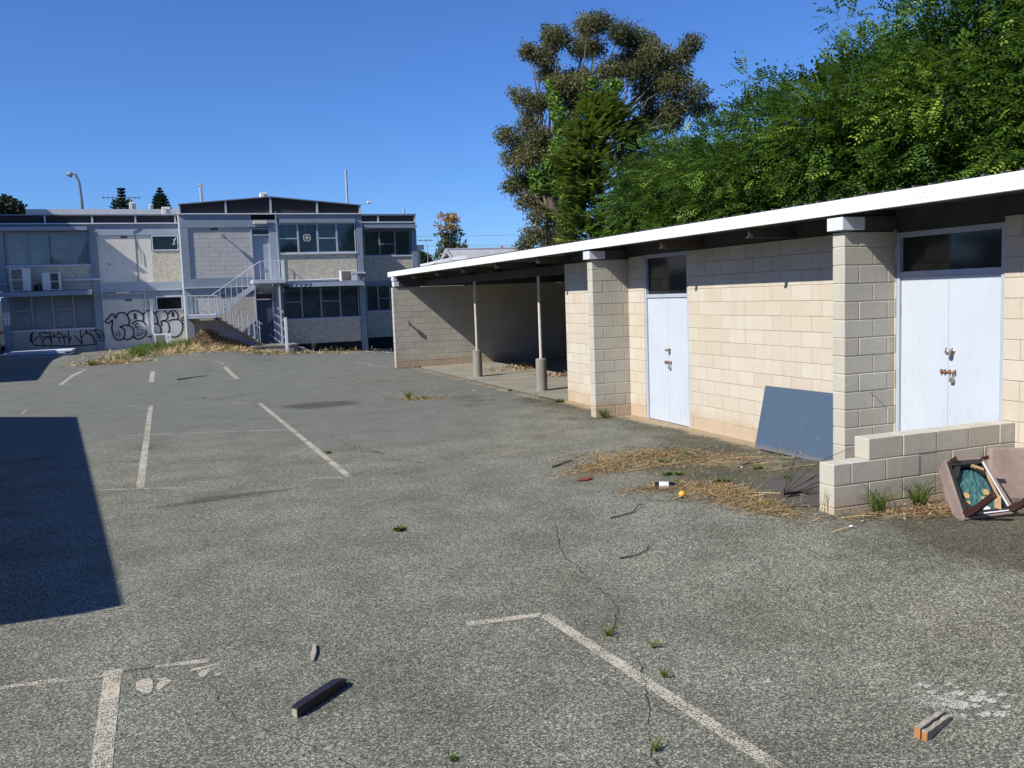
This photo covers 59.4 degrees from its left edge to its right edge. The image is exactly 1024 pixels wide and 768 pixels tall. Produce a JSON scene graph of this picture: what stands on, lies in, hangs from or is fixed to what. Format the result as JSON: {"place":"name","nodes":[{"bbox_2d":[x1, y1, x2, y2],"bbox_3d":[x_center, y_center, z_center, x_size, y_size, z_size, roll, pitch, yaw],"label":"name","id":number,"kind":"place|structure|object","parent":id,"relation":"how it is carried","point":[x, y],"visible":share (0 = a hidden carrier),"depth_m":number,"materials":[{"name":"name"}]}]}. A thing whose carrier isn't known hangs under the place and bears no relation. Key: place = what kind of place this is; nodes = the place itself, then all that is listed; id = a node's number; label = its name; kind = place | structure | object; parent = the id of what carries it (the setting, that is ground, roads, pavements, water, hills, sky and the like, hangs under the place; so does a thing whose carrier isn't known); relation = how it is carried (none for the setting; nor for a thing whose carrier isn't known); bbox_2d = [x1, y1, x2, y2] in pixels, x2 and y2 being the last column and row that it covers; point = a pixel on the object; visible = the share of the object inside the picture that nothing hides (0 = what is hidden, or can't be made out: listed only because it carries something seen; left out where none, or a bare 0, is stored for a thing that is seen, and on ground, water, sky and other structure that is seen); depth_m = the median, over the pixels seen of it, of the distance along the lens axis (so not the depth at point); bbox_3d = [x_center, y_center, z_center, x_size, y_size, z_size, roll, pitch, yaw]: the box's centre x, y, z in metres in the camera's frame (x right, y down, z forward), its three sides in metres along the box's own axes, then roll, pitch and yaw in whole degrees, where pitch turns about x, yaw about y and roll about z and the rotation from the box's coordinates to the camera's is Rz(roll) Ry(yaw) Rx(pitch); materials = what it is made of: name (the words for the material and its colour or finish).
{"place":"outdoors","nodes":[
{"label":"outdoors","id":0,"kind":"place"},
{"bbox_2d":[0,0,1005,300],"label":"sky","id":1,"kind":"structure","parent":0,"point":[237,99],"materials":[{"name":"blue"}]},
{"bbox_2d":[0,348,1023,767],"bbox_3d":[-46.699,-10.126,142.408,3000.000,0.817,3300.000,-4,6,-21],"label":"ground","id":2,"kind":"structure","parent":0,"point":[240,552],"depth_m":6.65,"materials":[{"name":"asphalt"}]},
{"bbox_2d":[0,301,4,349],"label":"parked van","id":3,"kind":"object","parent":2,"relation":"on","point":[2,344],"visible":0.23,"depth_m":47.55,"materials":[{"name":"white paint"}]},
{"bbox_2d":[0,193,27,213],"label":"round tree","id":4,"kind":"object","parent":2,"relation":"on","point":[9,205],"visible":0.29,"depth_m":94.91,"materials":[{"name":"green plant"}]},
{"bbox_2d":[0,348,74,358],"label":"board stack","id":5,"kind":"object","parent":2,"relation":"on","point":[36,353],"visible":0.94,"depth_m":38.78,"materials":[{"name":"wood"}]},
{"bbox_2d":[66,172,83,208],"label":"street lamp","id":6,"kind":"object","parent":2,"relation":"on","point":[70,174],"visible":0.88,"depth_m":55.31,"materials":[{"name":"metal"}]},
{"bbox_2d":[25,209,177,213],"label":"building","id":7,"kind":"structure","parent":2,"relation":"on","point":[95,211],"depth_m":51.22,"materials":[{"name":"metal"}]},
{"bbox_2d":[101,196,140,201],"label":"tv antenna","id":8,"kind":"object","parent":7,"relation":"on","point":[112,197],"visible":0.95,"depth_m":54.40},
{"bbox_2d":[129,202,135,208],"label":"rooftop air conditioner","id":9,"kind":"object","parent":7,"relation":"on","point":[132,205],"visible":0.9,"depth_m":52.21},
{"bbox_2d":[109,187,132,208],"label":"norfolk pine","id":10,"kind":"object","parent":2,"relation":"on","point":[119,203],"visible":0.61,"depth_m":135.58,"materials":[{"name":"green plant"}]},
{"bbox_2d":[151,187,171,208],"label":"norfolk pine","id":11,"kind":"object","parent":2,"relation":"on","point":[160,200],"visible":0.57,"depth_m":137.54,"materials":[{"name":"green plant"}]},
{"bbox_2d":[121,337,204,356],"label":"long grass","id":12,"kind":"structure","parent":2,"relation":"on","point":[144,349],"depth_m":36.88,"materials":[{"name":"plant"}]},
{"bbox_2d":[154,333,171,345],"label":"air conditioner","id":13,"kind":"object","parent":2,"relation":"on","point":[162,338],"visible":0.55,"depth_m":42.78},
{"bbox_2d":[136,663,222,692],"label":"paint patches","id":14,"kind":"object","parent":2,"relation":"on","point":[148,681],"visible":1,"depth_m":5.31,"materials":[{"name":"paint"}]},
{"bbox_2d":[0,356,388,689],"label":"worn bay lines","id":15,"kind":"object","parent":2,"relation":"on","point":[61,679],"visible":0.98,"depth_m":10.99,"materials":[{"name":"paint"}]},
{"bbox_2d":[0,196,418,352],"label":"office building","id":16,"kind":"structure","parent":2,"relation":"on","point":[131,279],"depth_m":41.85,"materials":[{"name":"painted concrete"},{"name":"concrete block"},{"name":"glass"}]},
{"bbox_2d":[3,313,10,324],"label":"sign","id":17,"kind":"object","parent":16,"relation":"attached to","point":[6,318],"visible":1,"depth_m":40.84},
{"bbox_2d":[10,268,31,291],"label":"air conditioner","id":18,"kind":"object","parent":16,"relation":"on","point":[20,278],"visible":1,"depth_m":40.40,"materials":[{"name":"metal"}]},
{"bbox_2d":[34,283,41,291],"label":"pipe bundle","id":19,"kind":"object","parent":16,"relation":"on","point":[36,287],"visible":1,"depth_m":40.76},
{"bbox_2d":[3,231,90,266],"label":"window","id":20,"kind":"structure","parent":16,"relation":"in","point":[26,254],"depth_m":41.36,"materials":[{"name":"glass"}]},
{"bbox_2d":[42,272,61,290],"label":"air conditioner","id":21,"kind":"object","parent":16,"relation":"on","point":[51,280],"visible":0.99,"depth_m":40.85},
{"bbox_2d":[9,294,95,332],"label":"window","id":22,"kind":"structure","parent":16,"relation":"in","point":[66,308],"depth_m":41.67,"materials":[{"name":"glass"}]},
{"bbox_2d":[151,235,178,250],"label":"window","id":23,"kind":"structure","parent":16,"relation":"in","point":[159,242],"depth_m":43.05,"materials":[{"name":"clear glass"}]},
{"bbox_2d":[161,207,170,213],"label":"rooftop air conditioner","id":24,"kind":"object","parent":16,"relation":"on","point":[165,210],"visible":0.41,"depth_m":45.96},
{"bbox_2d":[156,295,182,309],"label":"window","id":25,"kind":"structure","parent":16,"relation":"in","point":[176,303],"depth_m":43.34,"materials":[{"name":"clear glass"}]},
{"bbox_2d":[198,184,202,201],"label":"flue pipe","id":26,"kind":"object","parent":16,"relation":"on","point":[201,191],"visible":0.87,"depth_m":42.90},
{"bbox_2d":[252,229,267,233],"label":"transom window","id":27,"kind":"structure","parent":16,"relation":"in","point":[254,231],"depth_m":40.85,"materials":[{"name":"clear glass"}]},
{"bbox_2d":[252,236,270,279],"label":"door","id":28,"kind":"structure","parent":16,"relation":"in","point":[260,243],"depth_m":40.95,"materials":[{"name":"metal"}]},
{"bbox_2d":[259,192,267,196],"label":"rooftop air conditioner","id":29,"kind":"object","parent":16,"relation":"on","point":[261,194],"visible":0.33,"depth_m":42.31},
{"bbox_2d":[256,293,271,298],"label":"transom window","id":30,"kind":"structure","parent":16,"relation":"in","point":[268,295],"depth_m":41.15,"materials":[{"name":"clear glass"}]},
{"bbox_2d":[256,300,274,342],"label":"door","id":31,"kind":"structure","parent":16,"relation":"in","point":[264,307],"depth_m":41.24,"materials":[{"name":"blue paint"}]},
{"bbox_2d":[277,223,357,254],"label":"window","id":32,"kind":"structure","parent":16,"relation":"in","point":[326,238],"depth_m":41.91,"materials":[{"name":"glass"}]},
{"bbox_2d":[282,285,360,320],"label":"window","id":33,"kind":"structure","parent":16,"relation":"in","point":[320,302],"depth_m":42.08,"materials":[{"name":"glass"}]},
{"bbox_2d":[344,170,348,202],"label":"flue pipe","id":34,"kind":"object","parent":16,"relation":"on","point":[346,188],"visible":0.66,"depth_m":46.34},
{"bbox_2d":[339,270,356,281],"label":"air conditioner","id":35,"kind":"object","parent":16,"relation":"on","point":[348,275],"visible":0.98,"depth_m":41.63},
{"bbox_2d":[366,285,395,312],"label":"window","id":36,"kind":"structure","parent":16,"relation":"in","point":[386,299],"depth_m":47.11,"materials":[{"name":"glass"}]},
{"bbox_2d":[363,230,411,256],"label":"window","id":37,"kind":"structure","parent":16,"relation":"in","point":[396,239],"depth_m":47.03,"materials":[{"name":"glass"}]},
{"bbox_2d":[186,327,249,350],"bbox_3d":[-12.390,-1.890,39.126,5.378,1.306,3.206,-4,6,-21],"label":"leaf heap","id":38,"kind":"object","parent":2,"relation":"on","point":[208,337],"visible":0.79,"depth_m":38.81,"materials":[{"name":"plant"}]},
{"bbox_2d":[63,341,392,367],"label":"dry grass","id":39,"kind":"structure","parent":2,"relation":"on","point":[184,348],"depth_m":36.72,"materials":[{"name":"plant"}]},
{"bbox_2d":[185,260,312,353],"bbox_3d":[-11.653,-3.216,39.698,5.240,4.458,2.270,-4,6,-21],"label":"outside stair","id":40,"kind":"object","parent":2,"relation":"on","point":[241,295],"visible":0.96,"depth_m":39.46,"materials":[{"name":"metal"}]},
{"bbox_2d":[284,317,288,352],"bbox_3d":[-9.826,-1.998,39.163,0.130,1.810,0.130,-4,6,-21],"label":"white post","id":41,"kind":"object","parent":2,"relation":"on","point":[286,332],"visible":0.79,"depth_m":39.10,"materials":[{"name":"metal"}]},
{"bbox_2d":[311,643,316,660],"bbox_3d":[-1.245,1.683,5.645,0.039,0.018,0.256,-3,6,-5],"label":"wood chip","id":42,"kind":"object","parent":2,"relation":"on","point":[313,652],"visible":1,"depth_m":5.62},
{"bbox_2d":[291,678,346,716],"bbox_3d":[-1.064,1.729,4.984,0.056,0.064,0.438,1,6,26],"label":"black timber offcut","id":43,"kind":"object","parent":2,"relation":"on","point":[314,699],"visible":1,"depth_m":4.94,"materials":[{"name":"wood"}]},
{"bbox_2d":[328,377,463,401],"bbox_3d":[-2.922,0.049,22.295,2.793,0.137,6.952,-5,7,-31],"label":"dry straw","id":44,"kind":"object","parent":2,"relation":"on","point":[422,398],"visible":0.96,"depth_m":19.88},
{"bbox_2d":[10,367,781,767],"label":"bay lines","id":45,"kind":"object","parent":2,"relation":"on","point":[344,473],"visible":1,"depth_m":5.19,"materials":[{"name":"paint"}]},
{"bbox_2d":[393,524,406,530],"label":"weed","id":46,"kind":"object","parent":2,"relation":"on","point":[398,528],"visible":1,"depth_m":8.57,"materials":[{"name":"green plant"}]},
{"bbox_2d":[403,389,413,398],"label":"grass tuft","id":47,"kind":"object","parent":2,"relation":"on","point":[408,394],"visible":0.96,"depth_m":19.87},
{"bbox_2d":[417,245,423,286],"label":"tall post","id":48,"kind":"object","parent":2,"relation":"on","point":[420,247],"visible":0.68,"depth_m":47.70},
{"bbox_2d":[420,250,433,263],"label":"round tree","id":49,"kind":"object","parent":2,"relation":"on","point":[423,257],"visible":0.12,"depth_m":63.99,"materials":[{"name":"green plant"}]},
{"bbox_2d":[204,527,660,767],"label":"asphalt cracks","id":50,"kind":"object","parent":2,"relation":"on","point":[656,761],"visible":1,"depth_m":4.97,"materials":[{"name":"asphalt"}]},
{"bbox_2d":[420,255,466,286],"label":"house","id":51,"kind":"structure","parent":2,"relation":"on","point":[448,260],"depth_m":58.47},
{"bbox_2d":[418,234,432,259],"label":"tv antenna","id":52,"kind":"object","parent":51,"relation":"on","point":[427,246],"visible":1,"depth_m":57.39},
{"bbox_2d":[431,211,467,260],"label":"autumn tree","id":53,"kind":"object","parent":2,"relation":"on","point":[449,234],"visible":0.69,"depth_m":72.09,"materials":[{"name":"green plant"}]},
{"bbox_2d":[447,753,456,760],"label":"grass tuft","id":54,"kind":"object","parent":2,"relation":"on","point":[452,758],"visible":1,"depth_m":4.29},
{"bbox_2d":[440,246,554,284],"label":"house","id":55,"kind":"structure","parent":2,"relation":"on","point":[457,252],"depth_m":62.34,"materials":[{"name":"grey metal"}]},
{"bbox_2d":[390,362,644,422],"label":"fallen leaves","id":56,"kind":"object","parent":2,"relation":"on","point":[477,382],"visible":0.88,"depth_m":24.65,"materials":[{"name":"brown plant"}]},
{"bbox_2d":[552,453,586,467],"bbox_3d":[0.783,1.002,11.844,0.046,0.028,1.019,1,7,31],"label":"fallen twig","id":57,"kind":"object","parent":2,"relation":"on","point":[566,461],"visible":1,"depth_m":11.66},
{"bbox_2d":[577,477,593,480],"bbox_3d":[0.859,1.111,10.513,0.243,0.018,0.098,-5,6,-28],"label":"bark flake","id":58,"kind":"object","parent":2,"relation":"on","point":[586,478],"visible":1,"depth_m":10.49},
{"bbox_2d":[597,408,610,417],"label":"grass tuft","id":59,"kind":"object","parent":2,"relation":"on","point":[603,414],"visible":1,"depth_m":15.77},
{"bbox_2d":[539,81,669,243],"bbox_3d":[3.889,-5.922,33.319,5.525,10.179,5.767,-4,6,-21],"label":"conifer tree","id":60,"kind":"object","parent":2,"relation":"on","point":[604,113],"visible":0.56,"depth_m":32.40,"materials":[{"name":"green plant"}]},
{"bbox_2d":[492,8,719,282],"bbox_3d":[4.081,-8.649,39.065,9.705,14.729,3.964,-2,6,4],"label":"gum tree","id":61,"kind":"object","parent":2,"relation":"on","point":[644,55],"visible":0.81,"depth_m":38.09,"materials":[{"name":"green plant"}]},
{"bbox_2d":[527,76,624,282],"bbox_3d":[2.787,-7.242,37.824,3.864,11.253,2.562,2,7,32],"label":"climbing ivy","id":62,"kind":"object","parent":61,"relation":"attached to","point":[616,85],"visible":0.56,"depth_m":37.48,"materials":[{"name":"green plant"}]},
{"bbox_2d":[600,625,616,635],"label":"grass tuft","id":63,"kind":"object","parent":2,"relation":"on","point":[608,633],"visible":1,"depth_m":5.77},
{"bbox_2d":[611,504,641,518],"bbox_3d":[1.160,1.239,8.768,0.528,0.058,0.087,-7,8,-44],"label":"fallen twig","id":64,"kind":"object","parent":2,"relation":"on","point":[625,513],"visible":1,"depth_m":8.65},
{"bbox_2d":[577,165,684,237],"bbox_3d":[5.648,-4.465,32.278,6.452,7.402,6.223,-4,6,-21],"label":"robinia tree","id":65,"kind":"object","parent":2,"relation":"on","point":[601,234],"visible":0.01,"depth_m":31.57,"materials":[{"name":"green plant"}]},
{"bbox_2d":[619,542,650,558],"bbox_3d":[1.071,1.388,7.519,0.444,0.066,0.099,-8,8,-44],"label":"fallen twig","id":66,"kind":"object","parent":2,"relation":"on","point":[636,554],"visible":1,"depth_m":7.41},
{"bbox_2d":[646,637,659,647],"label":"grass tuft","id":67,"kind":"object","parent":2,"relation":"on","point":[655,644],"visible":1,"depth_m":5.55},
{"bbox_2d":[644,735,665,751],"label":"grass tuft","id":68,"kind":"object","parent":2,"relation":"on","point":[656,747],"visible":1,"depth_m":4.31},
{"bbox_2d":[511,442,801,482],"bbox_3d":[1.940,0.920,11.376,3.297,0.192,2.964,0,6,20],"label":"dry straw","id":69,"kind":"object","parent":2,"relation":"on","point":[630,456],"visible":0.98,"depth_m":11.51,"materials":[{"name":"plant"}]},
{"bbox_2d":[657,665,670,677],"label":"grass tuft","id":70,"kind":"object","parent":2,"relation":"on","point":[662,673],"visible":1,"depth_m":5.12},
{"bbox_2d":[591,109,738,233],"bbox_3d":[5.917,-4.631,29.061,6.358,8.334,7.218,-4,6,-21],"label":"robinia tree","id":71,"kind":"object","parent":2,"relation":"on","point":[648,206],"visible":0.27,"depth_m":28.08,"materials":[{"name":"green plant"}]},
{"bbox_2d":[660,471,672,475],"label":"weed","id":72,"kind":"object","parent":2,"relation":"on","point":[668,473],"visible":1,"depth_m":10.48,"materials":[{"name":"green plant"}]},
{"bbox_2d":[494,447,867,532],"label":"straw stalks","id":73,"kind":"object","parent":2,"relation":"on","point":[701,491],"visible":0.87,"depth_m":10.36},
{"bbox_2d":[674,438,688,460],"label":"dry weed","id":74,"kind":"object","parent":2,"relation":"on","point":[682,454],"visible":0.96,"depth_m":11.57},
{"bbox_2d":[679,491,685,496],"bbox_3d":[1.728,1.119,9.129,0.072,0.068,0.072,-4,6,-21],"label":"orange fruit","id":75,"kind":"object","parent":2,"relation":"on","point":[682,493],"visible":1,"depth_m":9.10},
{"bbox_2d":[554,440,838,530],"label":"brown litter","id":76,"kind":"object","parent":2,"relation":"on","point":[739,467],"visible":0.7,"depth_m":10.13,"materials":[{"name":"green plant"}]},
{"bbox_2d":[387,168,1023,459],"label":"storage shed","id":77,"kind":"structure","parent":2,"relation":"on","point":[897,309],"depth_m":12.16,"materials":[{"name":"paint"}]},
{"bbox_2d":[488,362,567,376],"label":"fallen leaves","id":78,"kind":"object","parent":77,"relation":"on","point":[520,367],"visible":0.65,"depth_m":26.66,"materials":[{"name":"brown plant"}]},
{"bbox_2d":[648,298,669,421],"bbox_3d":[2.478,-0.418,15.136,0.048,2.063,0.650,-4,6,-21],"label":"door","id":79,"kind":"structure","parent":77,"relation":"in","point":[657,307],"depth_m":15.12,"materials":[{"name":"paint"}]},
{"bbox_2d":[648,255,686,293],"bbox_3d":[2.559,-1.780,14.701,0.013,0.615,1.280,-4,6,-21],"label":"transom window","id":80,"kind":"structure","parent":77,"relation":"in","point":[666,275],"depth_m":14.71,"materials":[{"name":"black glass"}]},
{"bbox_2d":[664,297,688,425],"bbox_3d":[2.657,-0.367,14.554,0.133,2.063,0.731,-4,6,-21],"label":"door","id":81,"kind":"structure","parent":77,"relation":"in","point":[677,348],"depth_m":14.54,"materials":[{"name":"paint"}]},
{"bbox_2d":[901,275,948,430],"bbox_3d":[4.517,-0.057,9.844,0.048,2.233,0.665,-4,6,-21],"label":"door","id":82,"kind":"structure","parent":77,"relation":"in","point":[925,299],"depth_m":9.80,"materials":[{"name":"paint"}]},
{"bbox_2d":[903,229,1001,271],"bbox_3d":[4.602,-1.388,9.405,0.013,0.385,1.310,-4,6,-21],"label":"transom window","id":83,"kind":"structure","parent":77,"relation":"in","point":[983,248],"depth_m":9.37,"materials":[{"name":"black glass"}]},
{"bbox_2d":[940,273,1000,425],"bbox_3d":[4.702,-0.005,9.248,0.133,2.233,0.746,-4,6,-21],"label":"door","id":84,"kind":"structure","parent":77,"relation":"in","point":[973,350],"depth_m":9.19,"materials":[{"name":"paint"}]},
{"bbox_2d":[609,474,828,522],"bbox_3d":[2.241,1.097,8.974,1.364,0.218,2.792,-6,7,-36],"label":"dry straw","id":85,"kind":"object","parent":2,"relation":"on","point":[725,488],"visible":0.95,"depth_m":8.88,"materials":[{"name":"plant"}]},
{"bbox_2d":[655,482,683,488],"bbox_3d":[1.696,1.088,9.658,0.316,0.076,0.076,-1,6,7],"label":"wine bottle","id":86,"kind":"object","parent":85,"relation":"on","point":[664,484],"visible":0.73,"depth_m":9.63,"materials":[{"name":"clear glass"}]},
{"bbox_2d":[713,476,731,483],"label":"weed","id":87,"kind":"object","parent":2,"relation":"on","point":[724,479],"visible":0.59,"depth_m":9.59,"materials":[{"name":"green plant"}]},
{"bbox_2d":[741,456,768,465],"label":"bare branch","id":88,"kind":"object","parent":2,"relation":"on","point":[754,462],"visible":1,"depth_m":10.87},
{"bbox_2d":[750,464,763,469],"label":"weed","id":89,"kind":"object","parent":2,"relation":"on","point":[756,467],"visible":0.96,"depth_m":10.52,"materials":[{"name":"green plant"}]},
{"bbox_2d":[651,50,870,221],"bbox_3d":[7.582,-4.357,24.806,7.088,8.491,7.177,-4,6,-21],"label":"robinia tree","id":90,"kind":"object","parent":2,"relation":"on","point":[736,185],"visible":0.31,"depth_m":23.73,"materials":[{"name":"green plant"}]},
{"bbox_2d":[755,458,773,480],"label":"dry weed","id":91,"kind":"object","parent":2,"relation":"on","point":[764,470],"visible":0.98,"depth_m":9.66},
{"bbox_2d":[774,441,791,467],"bbox_3d":[3.167,0.833,10.510,0.136,0.318,0.338,-4,6,-21],"label":"dry weed","id":92,"kind":"object","parent":2,"relation":"on","point":[782,466],"visible":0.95,"depth_m":10.54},
{"bbox_2d":[748,472,819,507],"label":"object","id":93,"kind":"object","parent":2,"relation":"on","point":[772,485],"visible":0.48,"depth_m":9.12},
{"bbox_2d":[779,446,849,498],"bbox_3d":[2.878,0.852,8.965,0.736,0.475,0.589,-3,6,-11],"label":"bare branch","id":94,"kind":"object","parent":93,"relation":"on","point":[784,491],"visible":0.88,"depth_m":8.76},
{"bbox_2d":[755,386,833,460],"bbox_3d":[3.712,0.506,11.371,0.327,0.836,2.000,-4,6,-21],"label":"leaning board","id":95,"kind":"object","parent":2,"relation":"on","point":[794,419],"visible":0.64,"depth_m":11.50,"materials":[{"name":"blue wood"}]},
{"bbox_2d":[820,492,827,513],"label":"dry weed","id":96,"kind":"object","parent":2,"relation":"on","point":[823,502],"visible":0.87,"depth_m":8.08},
{"bbox_2d":[853,480,901,512],"bbox_3d":[3.300,0.992,8.079,0.527,0.328,0.575,-7,8,-42],"label":"grass tuft","id":97,"kind":"object","parent":2,"relation":"on","point":[878,507],"visible":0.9,"depth_m":8.05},
{"bbox_2d":[740,0,1023,206],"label":"robinia tree","id":98,"kind":"object","parent":2,"relation":"on","point":[829,129],"visible":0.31,"depth_m":20.33,"materials":[{"name":"green plant"}]},
{"bbox_2d":[763,679,1010,717],"bbox_3d":[2.000,1.633,4.846,1.209,0.044,0.375,1,7,32],"label":"plaster stain","id":99,"kind":"object","parent":2,"relation":"on","point":[965,704],"visible":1,"depth_m":4.64,"materials":[{"name":"paint"}]},
{"bbox_2d":[833,498,954,524],"bbox_3d":[3.738,1.099,7.961,1.798,0.097,0.731,-4,6,-21],"label":"dry straw","id":100,"kind":"object","parent":2,"relation":"on","point":[937,512],"visible":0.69,"depth_m":7.91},
{"bbox_2d":[842,498,958,520],"bbox_3d":[3.600,1.108,7.938,1.484,0.094,0.630,-4,6,-21],"label":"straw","id":101,"kind":"object","parent":2,"relation":"on","point":[944,507],"visible":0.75,"depth_m":8.00,"materials":[{"name":"brown plant"}]},
{"bbox_2d":[820,420,1013,514],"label":"wall","id":102,"kind":"structure","parent":2,"relation":"on","point":[879,461],"depth_m":8.28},
{"bbox_2d":[898,474,944,505],"bbox_3d":[3.763,0.958,8.253,0.527,0.328,0.575,0,6,17],"label":"grass tuft","id":103,"kind":"object","parent":2,"relation":"on","point":[921,497],"visible":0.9,"depth_m":8.26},
{"bbox_2d":[835,0,1023,192],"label":"robinia tree","id":104,"kind":"object","parent":2,"relation":"on","point":[949,70],"visible":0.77,"depth_m":17.75,"materials":[{"name":"green plant"}]},
{"bbox_2d":[914,710,950,741],"bbox_3d":[2.072,1.668,4.409,0.291,0.061,0.063,-7,7,-41],"label":"split timber offcut","id":105,"kind":"object","parent":2,"relation":"on","point":[927,729],"visible":1,"depth_m":4.37,"materials":[{"name":"wood"}]},
{"bbox_2d":[938,447,1023,520],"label":"overturned chair","id":106,"kind":"object","parent":2,"relation":"on","point":[975,488],"visible":0.89,"depth_m":8.08,"materials":[{"name":"fabric"}]},
{"bbox_2d":[958,0,1023,170],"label":"robinia tree","id":107,"kind":"object","parent":2,"relation":"on","point":[1020,40],"visible":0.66,"depth_m":16.39,"materials":[{"name":"green plant"}]}
]}

